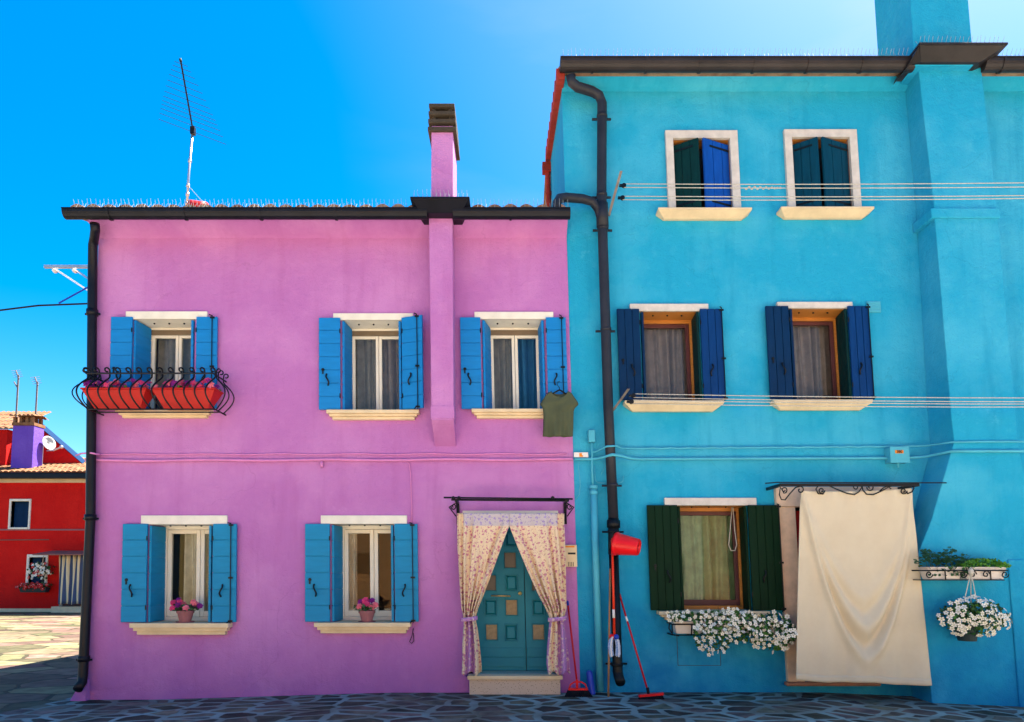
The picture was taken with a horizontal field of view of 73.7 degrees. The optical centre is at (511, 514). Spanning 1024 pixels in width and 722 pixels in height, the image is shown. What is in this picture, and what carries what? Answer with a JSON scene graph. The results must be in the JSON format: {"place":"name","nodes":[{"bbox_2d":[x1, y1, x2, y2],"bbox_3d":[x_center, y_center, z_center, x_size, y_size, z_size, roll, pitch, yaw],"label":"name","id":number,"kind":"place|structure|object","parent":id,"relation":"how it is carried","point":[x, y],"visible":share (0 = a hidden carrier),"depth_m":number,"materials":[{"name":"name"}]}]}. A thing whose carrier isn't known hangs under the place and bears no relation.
{"place":"outdoors","nodes":[
{"label":"outdoors","id":0,"kind":"place"},
{"bbox_2d":[0,612,80,712],"bbox_3d":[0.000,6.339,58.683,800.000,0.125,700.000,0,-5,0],"label":"ground","id":1,"kind":"structure","parent":0,"point":[39,652],"depth_m":13.18,"materials":[{"name":"beige stone"}]},
{"bbox_2d":[61,103,579,700],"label":"pink house","id":2,"kind":"structure","parent":1,"relation":"on","point":[437,321],"depth_m":9.09,"materials":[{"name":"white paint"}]},
{"bbox_2d":[0,303,86,310],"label":"overhead cable","id":3,"kind":"object","parent":2,"relation":"attached to","point":[43,305],"visible":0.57,"depth_m":10.78,"materials":[{"name":"metal"}]},
{"bbox_2d":[44,265,87,303],"bbox_3d":[-6.023,-3.156,10.521,1.108,0.558,1.920,0,-5,0],"label":"drying rack","id":4,"kind":"object","parent":2,"relation":"attached to","point":[54,268],"visible":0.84,"depth_m":9.59,"materials":[{"name":"metal"}]},
{"bbox_2d":[75,452,100,455],"bbox_3d":[-5.637,-0.803,9.018,0.366,0.039,0.128,-1,-5,7],"label":"wall cable","id":5,"kind":"object","parent":2,"relation":"attached to","point":[90,453],"depth_m":9.00,"materials":[{"name":"pink plastic"}]},
{"bbox_2d":[71,367,234,415],"bbox_3d":[-4.653,-1.616,8.910,1.974,0.555,0.490,0,-5,0],"label":"balcony rack","id":6,"kind":"object","parent":2,"relation":"attached to","point":[89,373],"visible":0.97,"depth_m":8.77,"materials":[{"name":"metal"}]},
{"bbox_2d":[80,378,154,407],"bbox_3d":[-5.167,-1.581,8.944,0.866,0.401,0.317,0,-5,0],"label":"flower trough","id":7,"kind":"object","parent":6,"relation":"in","point":[115,396],"visible":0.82,"depth_m":8.88,"materials":[{"name":"red plastic"}]},
{"bbox_2d":[150,378,223,407],"bbox_3d":[-4.264,-1.583,8.947,0.842,0.404,0.310,0,-5,0],"label":"flower trough","id":8,"kind":"object","parent":6,"relation":"in","point":[213,393],"visible":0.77,"depth_m":8.88,"materials":[{"name":"red plastic"}]},
{"bbox_2d":[115,311,212,418],"bbox_3d":[-4.623,-1.996,9.403,1.257,1.461,0.653,0,-5,0],"label":"window","id":9,"kind":"structure","parent":2,"relation":"in","point":[172,329],"depth_m":9.52,"materials":[{"name":"white wood"}]},
{"bbox_2d":[129,515,232,634],"bbox_3d":[-4.289,0.803,9.172,1.279,1.553,0.673,0,-5,0],"label":"window","id":10,"kind":"structure","parent":2,"relation":"in","point":[195,528],"depth_m":9.26,"materials":[{"name":"white wood"}]},
{"bbox_2d":[169,597,203,622],"bbox_3d":[-4.267,1.248,8.921,0.410,0.334,0.309,0,-5,0],"label":"flower pot","id":11,"kind":"object","parent":10,"relation":"on","point":[185,614],"visible":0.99,"depth_m":8.89,"materials":[{"name":"ceramic"}]},
{"bbox_2d":[159,58,223,204],"bbox_3d":[-4.657,-5.244,9.629,0.895,1.914,0.829,0,-5,0],"label":"aerial","id":12,"kind":"object","parent":2,"relation":"on","point":[192,130],"visible":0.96,"depth_m":9.86,"materials":[{"name":"metal"}]},
{"bbox_2d":[73,198,406,206],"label":"bird spikes","id":13,"kind":"object","parent":2,"relation":"attached to","point":[228,206],"visible":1,"depth_m":8.86,"materials":[{"name":"silver metal"}]},
{"bbox_2d":[84,457,572,461],"bbox_3d":[-2.427,-0.726,9.055,6.465,0.065,0.039,0,-5,0],"label":"wall cable","id":14,"kind":"object","parent":2,"relation":"attached to","point":[334,459],"depth_m":9.04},
{"bbox_2d":[96,453,566,455],"bbox_3d":[-2.444,-0.803,9.071,6.350,0.037,0.019,0,-5,0],"label":"wall cable","id":15,"kind":"object","parent":2,"relation":"attached to","point":[329,454],"depth_m":9.06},
{"bbox_2d":[314,515,411,632],"bbox_3d":[-1.929,0.794,9.172,1.242,1.535,0.673,0,-5,0],"label":"window","id":16,"kind":"structure","parent":2,"relation":"in","point":[352,525],"depth_m":9.25,"materials":[{"name":"white wood"}]},
{"bbox_2d":[353,597,378,622],"bbox_3d":[-1.905,1.251,8.949,0.341,0.333,0.259,0,-5,0],"label":"flower pot","id":17,"kind":"object","parent":16,"relation":"on","point":[367,614],"visible":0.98,"depth_m":8.88,"materials":[{"name":"ceramic"}]},
{"bbox_2d":[326,313,419,419],"bbox_3d":[-1.844,-1.970,9.401,1.225,1.461,0.653,0,-5,0],"label":"window","id":18,"kind":"structure","parent":2,"relation":"in","point":[375,336],"depth_m":9.55,"materials":[{"name":"white wood"}]},
{"bbox_2d":[408,462,411,521],"bbox_3d":[-1.351,-0.299,9.037,0.076,0.801,0.013,0,-5,0],"label":"wall cable","id":19,"kind":"object","parent":2,"relation":"attached to","point":[411,491],"depth_m":9.03,"materials":[{"name":"pink plastic"}]},
{"bbox_2d":[417,189,467,196],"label":"bird spikes","id":20,"kind":"object","parent":2,"relation":"on","point":[440,193],"visible":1,"depth_m":8.77,"materials":[{"name":"silver metal"}]},
{"bbox_2d":[444,496,573,523],"bbox_3d":[-0.033,-0.057,8.864,1.682,0.341,0.336,0,-5,0],"label":"curtain rail","id":21,"kind":"object","parent":2,"relation":"attached to","point":[551,499],"visible":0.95,"depth_m":8.75,"materials":[{"name":"metal"}]},
{"bbox_2d":[457,513,569,675],"bbox_3d":[0.015,1.008,8.699,1.445,2.057,0.196,0,-5,0],"label":"door curtain","id":22,"kind":"object","parent":21,"relation":"hanging from","point":[539,538],"depth_m":8.72,"materials":[{"name":"beige fabric"}]},
{"bbox_2d":[472,312,552,418],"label":"window","id":23,"kind":"structure","parent":2,"relation":"in","point":[514,335],"depth_m":9.55,"materials":[{"name":"white wood"}]},
{"bbox_2d":[476,526,548,669],"bbox_3d":[0.000,1.068,9.210,1.179,2.040,0.109,0,-5,0],"label":"door","id":24,"kind":"structure","parent":2,"relation":"in","point":[503,606],"depth_m":9.19,"materials":[{"name":"paint"}]},
{"bbox_2d":[477,198,568,206],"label":"bird spikes","id":25,"kind":"object","parent":2,"relation":"on","point":[520,205],"visible":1,"depth_m":8.86,"materials":[{"name":"silver metal"}]},
{"bbox_2d":[540,381,577,436],"bbox_3d":[0.619,-1.391,8.915,0.497,0.754,0.131,0,-5,0],"label":"hanging shirt","id":26,"kind":"object","parent":2,"relation":"hanging from","point":[558,412],"visible":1,"depth_m":8.88,"materials":[{"name":"fabric"}]},
{"bbox_2d":[565,545,576,566],"bbox_3d":[0.767,0.540,8.938,0.167,0.284,0.094,0,-5,0],"label":"letter box","id":27,"kind":"object","parent":2,"relation":"attached to","point":[571,555],"visible":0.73,"depth_m":8.89,"materials":[{"name":"beige plastic"}]},
{"bbox_2d":[542,0,1023,706],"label":"blue house","id":28,"kind":"structure","parent":1,"relation":"on","point":[738,310],"depth_m":9.16,"materials":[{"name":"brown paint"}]},
{"bbox_2d":[575,462,580,499],"bbox_3d":[0.873,-0.445,9.038,0.076,0.498,0.024,0,-5,0],"label":"wall cable","id":29,"kind":"object","parent":28,"relation":"attached to","point":[579,480],"depth_m":9.04,"materials":[{"name":"blue plastic"}]},
{"bbox_2d":[588,430,594,484],"bbox_3d":[1.058,-0.748,9.063,0.095,0.752,0.092,0,-5,0],"label":"junction box","id":30,"kind":"object","parent":28,"relation":"attached to","point":[591,436],"visible":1,"depth_m":9.04,"materials":[{"name":"blue plastic"}]},
{"bbox_2d":[589,485,603,691],"bbox_3d":[1.100,0.941,8.893,0.160,2.666,0.105,0,-5,0],"label":"gas pipe","id":31,"kind":"object","parent":28,"relation":"attached to","point":[596,589],"visible":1,"depth_m":8.86,"materials":[{"name":"blue metal"}]},
{"bbox_2d":[608,538,620,656],"bbox_3d":[1.288,1.048,8.667,0.164,1.499,0.105,0,-5,0],"label":"mop","id":32,"kind":"object","parent":28,"relation":"hanging from","point":[614,636],"visible":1,"depth_m":8.62,"materials":[{"name":"red plastic"}]},
{"bbox_2d":[609,531,640,555],"bbox_3d":[1.437,0.359,8.633,0.367,0.321,0.356,-2,-5,27],"label":"bucket","id":33,"kind":"object","parent":28,"relation":"hanging from","point":[622,544],"visible":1,"depth_m":8.54,"materials":[{"name":"red plastic"}]},
{"bbox_2d":[623,304,723,411],"bbox_3d":[2.145,-2.094,9.397,1.315,1.477,0.673,0,-5,0],"label":"window","id":34,"kind":"structure","parent":28,"relation":"in","point":[667,327],"depth_m":9.59,"materials":[{"name":"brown wood"}]},
{"bbox_2d":[656,130,751,220],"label":"window","id":35,"kind":"structure","parent":28,"relation":"in","point":[735,212],"depth_m":9.37,"materials":[{"name":"grey stone"}]},
{"bbox_2d":[656,498,769,619],"bbox_3d":[2.607,0.591,9.177,1.430,1.597,0.689,0,-5,0],"label":"window","id":36,"kind":"structure","parent":28,"relation":"in","point":[712,573],"depth_m":9.42,"materials":[{"name":"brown wood"}]},
{"bbox_2d":[665,607,797,656],"bbox_3d":[2.769,1.474,8.646,1.706,0.630,0.531,0,-5,0],"label":"window box","id":37,"kind":"object","parent":28,"relation":"attached to","point":[743,627],"visible":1,"depth_m":8.56,"materials":[{"name":"metal"}]},
{"bbox_2d":[728,507,736,550],"bbox_3d":[2.973,0.193,9.213,0.122,0.595,0.012,0,-5,0],"label":"pull cord","id":38,"kind":"object","parent":28,"relation":"hanging from","point":[734,529],"visible":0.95,"depth_m":9.21,"materials":[{"name":"fabric"}]},
{"bbox_2d":[562,48,907,55],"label":"bird spikes","id":39,"kind":"object","parent":28,"relation":"on","point":[747,55],"visible":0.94,"depth_m":9.10,"materials":[{"name":"metal"}]},
{"bbox_2d":[795,511,799,555],"bbox_3d":[4.463,1.071,9.119,1.293,2.247,0.050,0,-5,0],"label":"door","id":40,"kind":"structure","parent":28,"relation":"in","point":[797,512],"depth_m":9.18,"materials":[{"name":"wood"}]},
{"bbox_2d":[574,450,1023,460],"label":"wall cable","id":41,"kind":"object","parent":28,"relation":"attached to","point":[796,458],"depth_m":9.04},
{"bbox_2d":[574,452,587,456],"bbox_3d":[0.914,-0.792,9.039,0.190,0.066,0.014,0,-5,0],"label":"cable tag","id":42,"kind":"object","parent":41,"relation":"attached to","point":[580,454],"visible":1,"depth_m":9.04,"materials":[{"name":"white plastic"}]},
{"bbox_2d":[593,441,1023,452],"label":"wall cable","id":43,"kind":"object","parent":28,"relation":"attached to","point":[606,446],"depth_m":9.06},
{"bbox_2d":[608,171,1023,215],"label":"washing line","id":44,"kind":"object","parent":28,"relation":"attached to","point":[622,197],"visible":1,"depth_m":8.78,"materials":[{"name":"grey plastic"}]},
{"bbox_2d":[613,389,1023,411],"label":"washing line","id":45,"kind":"object","parent":28,"relation":"attached to","point":[632,395],"visible":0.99,"depth_m":8.54,"materials":[{"name":"grey plastic"}]},
{"bbox_2d":[770,302,872,410],"bbox_3d":[4.114,-2.117,9.399,1.309,1.484,0.673,0,-5,0],"label":"window","id":46,"kind":"structure","parent":28,"relation":"in","point":[814,323],"depth_m":9.58,"materials":[{"name":"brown wood"}]},
{"bbox_2d":[776,129,873,219],"bbox_3d":[4.256,-4.675,9.446,1.259,1.275,0.404,0,-5,0],"label":"window","id":47,"kind":"structure","parent":28,"relation":"in","point":[856,211],"depth_m":9.37,"materials":[{"name":"grey stone"}]},
{"bbox_2d":[765,482,946,499],"bbox_3d":[4.329,-0.278,8.812,2.282,0.236,0.475,0,-5,0],"label":"curtain rail","id":48,"kind":"object","parent":28,"relation":"attached to","point":[905,485],"visible":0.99,"depth_m":8.58,"materials":[{"name":"metal"}]},
{"bbox_2d":[796,488,931,685],"bbox_3d":[4.318,0.882,8.484,1.666,2.443,0.116,0,-5,0],"label":"door cloth","id":49,"kind":"object","parent":48,"relation":"hanging from","point":[860,613],"depth_m":8.49,"materials":[{"name":"beige fabric"}]},
{"bbox_2d":[884,447,909,467],"bbox_3d":[5.095,-0.754,9.031,0.258,0.268,0.156,0,-5,0],"label":"junction box","id":50,"kind":"object","parent":28,"relation":"attached to","point":[897,455],"visible":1,"depth_m":8.96,"materials":[{"name":"blue plastic"}]},
{"bbox_2d":[911,570,1008,580],"bbox_3d":[5.513,0.921,8.427,1.080,0.478,0.284,0,-5,0],"label":"plant shelf","id":51,"kind":"object","parent":28,"relation":"attached to","point":[990,579],"visible":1,"depth_m":8.30,"materials":[{"name":"metal"}]},
{"bbox_2d":[913,547,978,578],"bbox_3d":[5.333,0.594,8.395,0.845,0.400,0.294,0,-5,0],"label":"planter","id":52,"kind":"object","parent":51,"relation":"on","point":[946,559],"visible":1,"depth_m":8.35,"materials":[{"name":"green plant"}]},
{"bbox_2d":[936,568,1011,641],"bbox_3d":[5.585,1.089,8.279,0.909,0.887,0.526,0,-5,0],"label":"hanging basket","id":53,"kind":"object","parent":51,"relation":"hanging from","point":[974,619],"visible":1,"depth_m":8.17,"materials":[{"name":"wicker"}]},
{"bbox_2d":[953,557,1011,578],"bbox_3d":[5.787,0.661,8.414,0.616,0.269,0.266,0,-5,0],"label":"planter","id":54,"kind":"object","parent":51,"relation":"on","point":[985,564],"visible":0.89,"depth_m":8.34,"materials":[{"name":"white ceramic"}]},
{"bbox_2d":[915,36,1004,43],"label":"bird spikes","id":55,"kind":"object","parent":28,"relation":"on","point":[959,39],"visible":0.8,"depth_m":8.93,"materials":[{"name":"silver metal"}]},
{"bbox_2d":[0,411,85,612],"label":"red house","id":56,"kind":"structure","parent":0,"point":[45,500],"depth_m":26.68,"materials":[{"name":"paint"}]},
{"bbox_2d":[13,370,21,416],"bbox_3d":[-20.552,-5.041,28.285,0.410,2.018,0.148,2,-5,-25],"label":"aerial","id":57,"kind":"object","parent":56,"relation":"on","point":[17,386],"visible":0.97,"depth_m":28.28,"materials":[{"name":"grey metal"}]},
{"bbox_2d":[8,499,31,528],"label":"window","id":58,"kind":"structure","parent":56,"relation":"in","point":[21,509],"depth_m":26.81,"materials":[{"name":"white stone"}]},
{"bbox_2d":[0,539,48,540],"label":"wall cable","id":59,"kind":"object","parent":56,"relation":"attached to","point":[24,539],"depth_m":26.58,"materials":[{"name":"red plastic"}]},
{"bbox_2d":[15,582,51,591],"bbox_3d":[-18.391,2.776,26.215,1.371,0.420,0.481,0,-5,0],"label":"window box","id":60,"kind":"object","parent":56,"relation":"attached to","point":[34,587],"visible":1,"depth_m":26.12,"materials":[{"name":"pink plant"}]},
{"bbox_2d":[30,376,39,413],"bbox_3d":[-19.743,-4.901,28.265,0.411,1.737,0.140,3,-5,-33],"label":"aerial","id":61,"kind":"object","parent":56,"relation":"on","point":[37,385],"visible":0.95,"depth_m":28.26,"materials":[{"name":"grey metal"}]},
{"bbox_2d":[25,554,48,582],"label":"window","id":62,"kind":"structure","parent":56,"relation":"in","point":[36,558],"depth_m":26.59,"materials":[{"name":"white stone"}]},
{"bbox_2d":[27,555,54,578],"bbox_3d":[-18.041,2.030,26.154,0.936,0.938,0.487,0,-5,0],"label":"hanging basket","id":63,"kind":"object","parent":56,"relation":"hanging from","point":[40,569],"visible":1,"depth_m":26.07,"materials":[{"name":"white plant"}]},
{"bbox_2d":[42,436,62,464],"bbox_3d":[-18.713,-2.627,27.712,1.068,1.208,0.554,-3,-6,37],"label":"satellite dish","id":64,"kind":"object","parent":56,"relation":"on","point":[49,443],"visible":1,"depth_m":27.89,"materials":[{"name":"metal"}]},
{"bbox_2d":[32,551,83,554],"bbox_3d":[-16.324,1.465,26.115,3.416,0.197,0.899,0,-5,0],"label":"awning","id":65,"kind":"object","parent":56,"relation":"attached to","point":[63,553],"visible":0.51,"depth_m":25.78,"materials":[{"name":"fabric"}]},
{"bbox_2d":[58,555,83,604],"bbox_3d":[-16.606,2.489,25.985,1.376,1.872,0.185,0,-5,0],"label":"striped curtain","id":66,"kind":"object","parent":56,"relation":"hanging from","point":[70,577],"visible":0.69,"depth_m":25.98,"materials":[{"name":"fabric"}]},
{"bbox_2d":[62,604,80,605],"bbox_3d":[-16.952,2.589,26.704,1.147,2.050,0.050,0,-5,0],"label":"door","id":67,"kind":"structure","parent":56,"relation":"in","point":[62,604],"depth_m":26.60,"materials":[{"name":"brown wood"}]},
{"bbox_2d":[0,692,1023,721],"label":"pavement","id":68,"kind":"structure","parent":0,"point":[670,707],"depth_m":7.94,"materials":[{"name":"grey stone"}]},
{"bbox_2d":[565,601,592,696],"bbox_3d":[0.834,1.710,8.711,0.362,1.203,0.291,0,-5,0],"label":"broom","id":69,"kind":"object","parent":68,"relation":"on","point":[577,692],"visible":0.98,"depth_m":8.57,"materials":[{"name":"red plastic"}]},
{"bbox_2d":[607,569,610,696],"bbox_3d":[1.236,1.499,8.679,0.025,1.621,0.178,-2,-5,24],"label":"wooden stick","id":70,"kind":"object","parent":68,"relation":"on","point":[608,683],"visible":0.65,"depth_m":8.68,"materials":[{"name":"brown wood"}]},
{"bbox_2d":[620,594,663,699],"bbox_3d":[1.582,1.646,8.544,0.624,1.305,0.254,-3,-5,32],"label":"broom","id":71,"kind":"object","parent":68,"relation":"on","point":[652,696],"visible":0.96,"depth_m":8.46,"materials":[{"name":"red plastic"}]},
{"bbox_2d":[0,0,1023,457],"label":"sky","id":72,"kind":"structure","parent":0,"point":[315,101],"materials":[{"name":"blue"}]},
{"bbox_2d":[586,670,594,694],"bbox_3d":[1.010,2.155,8.747,0.084,0.306,0.146,2,-5,-27],"label":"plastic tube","id":73,"kind":"object","parent":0,"point":[590,682],"visible":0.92,"depth_m":8.72,"materials":[{"name":"blue plastic"}]}
]}

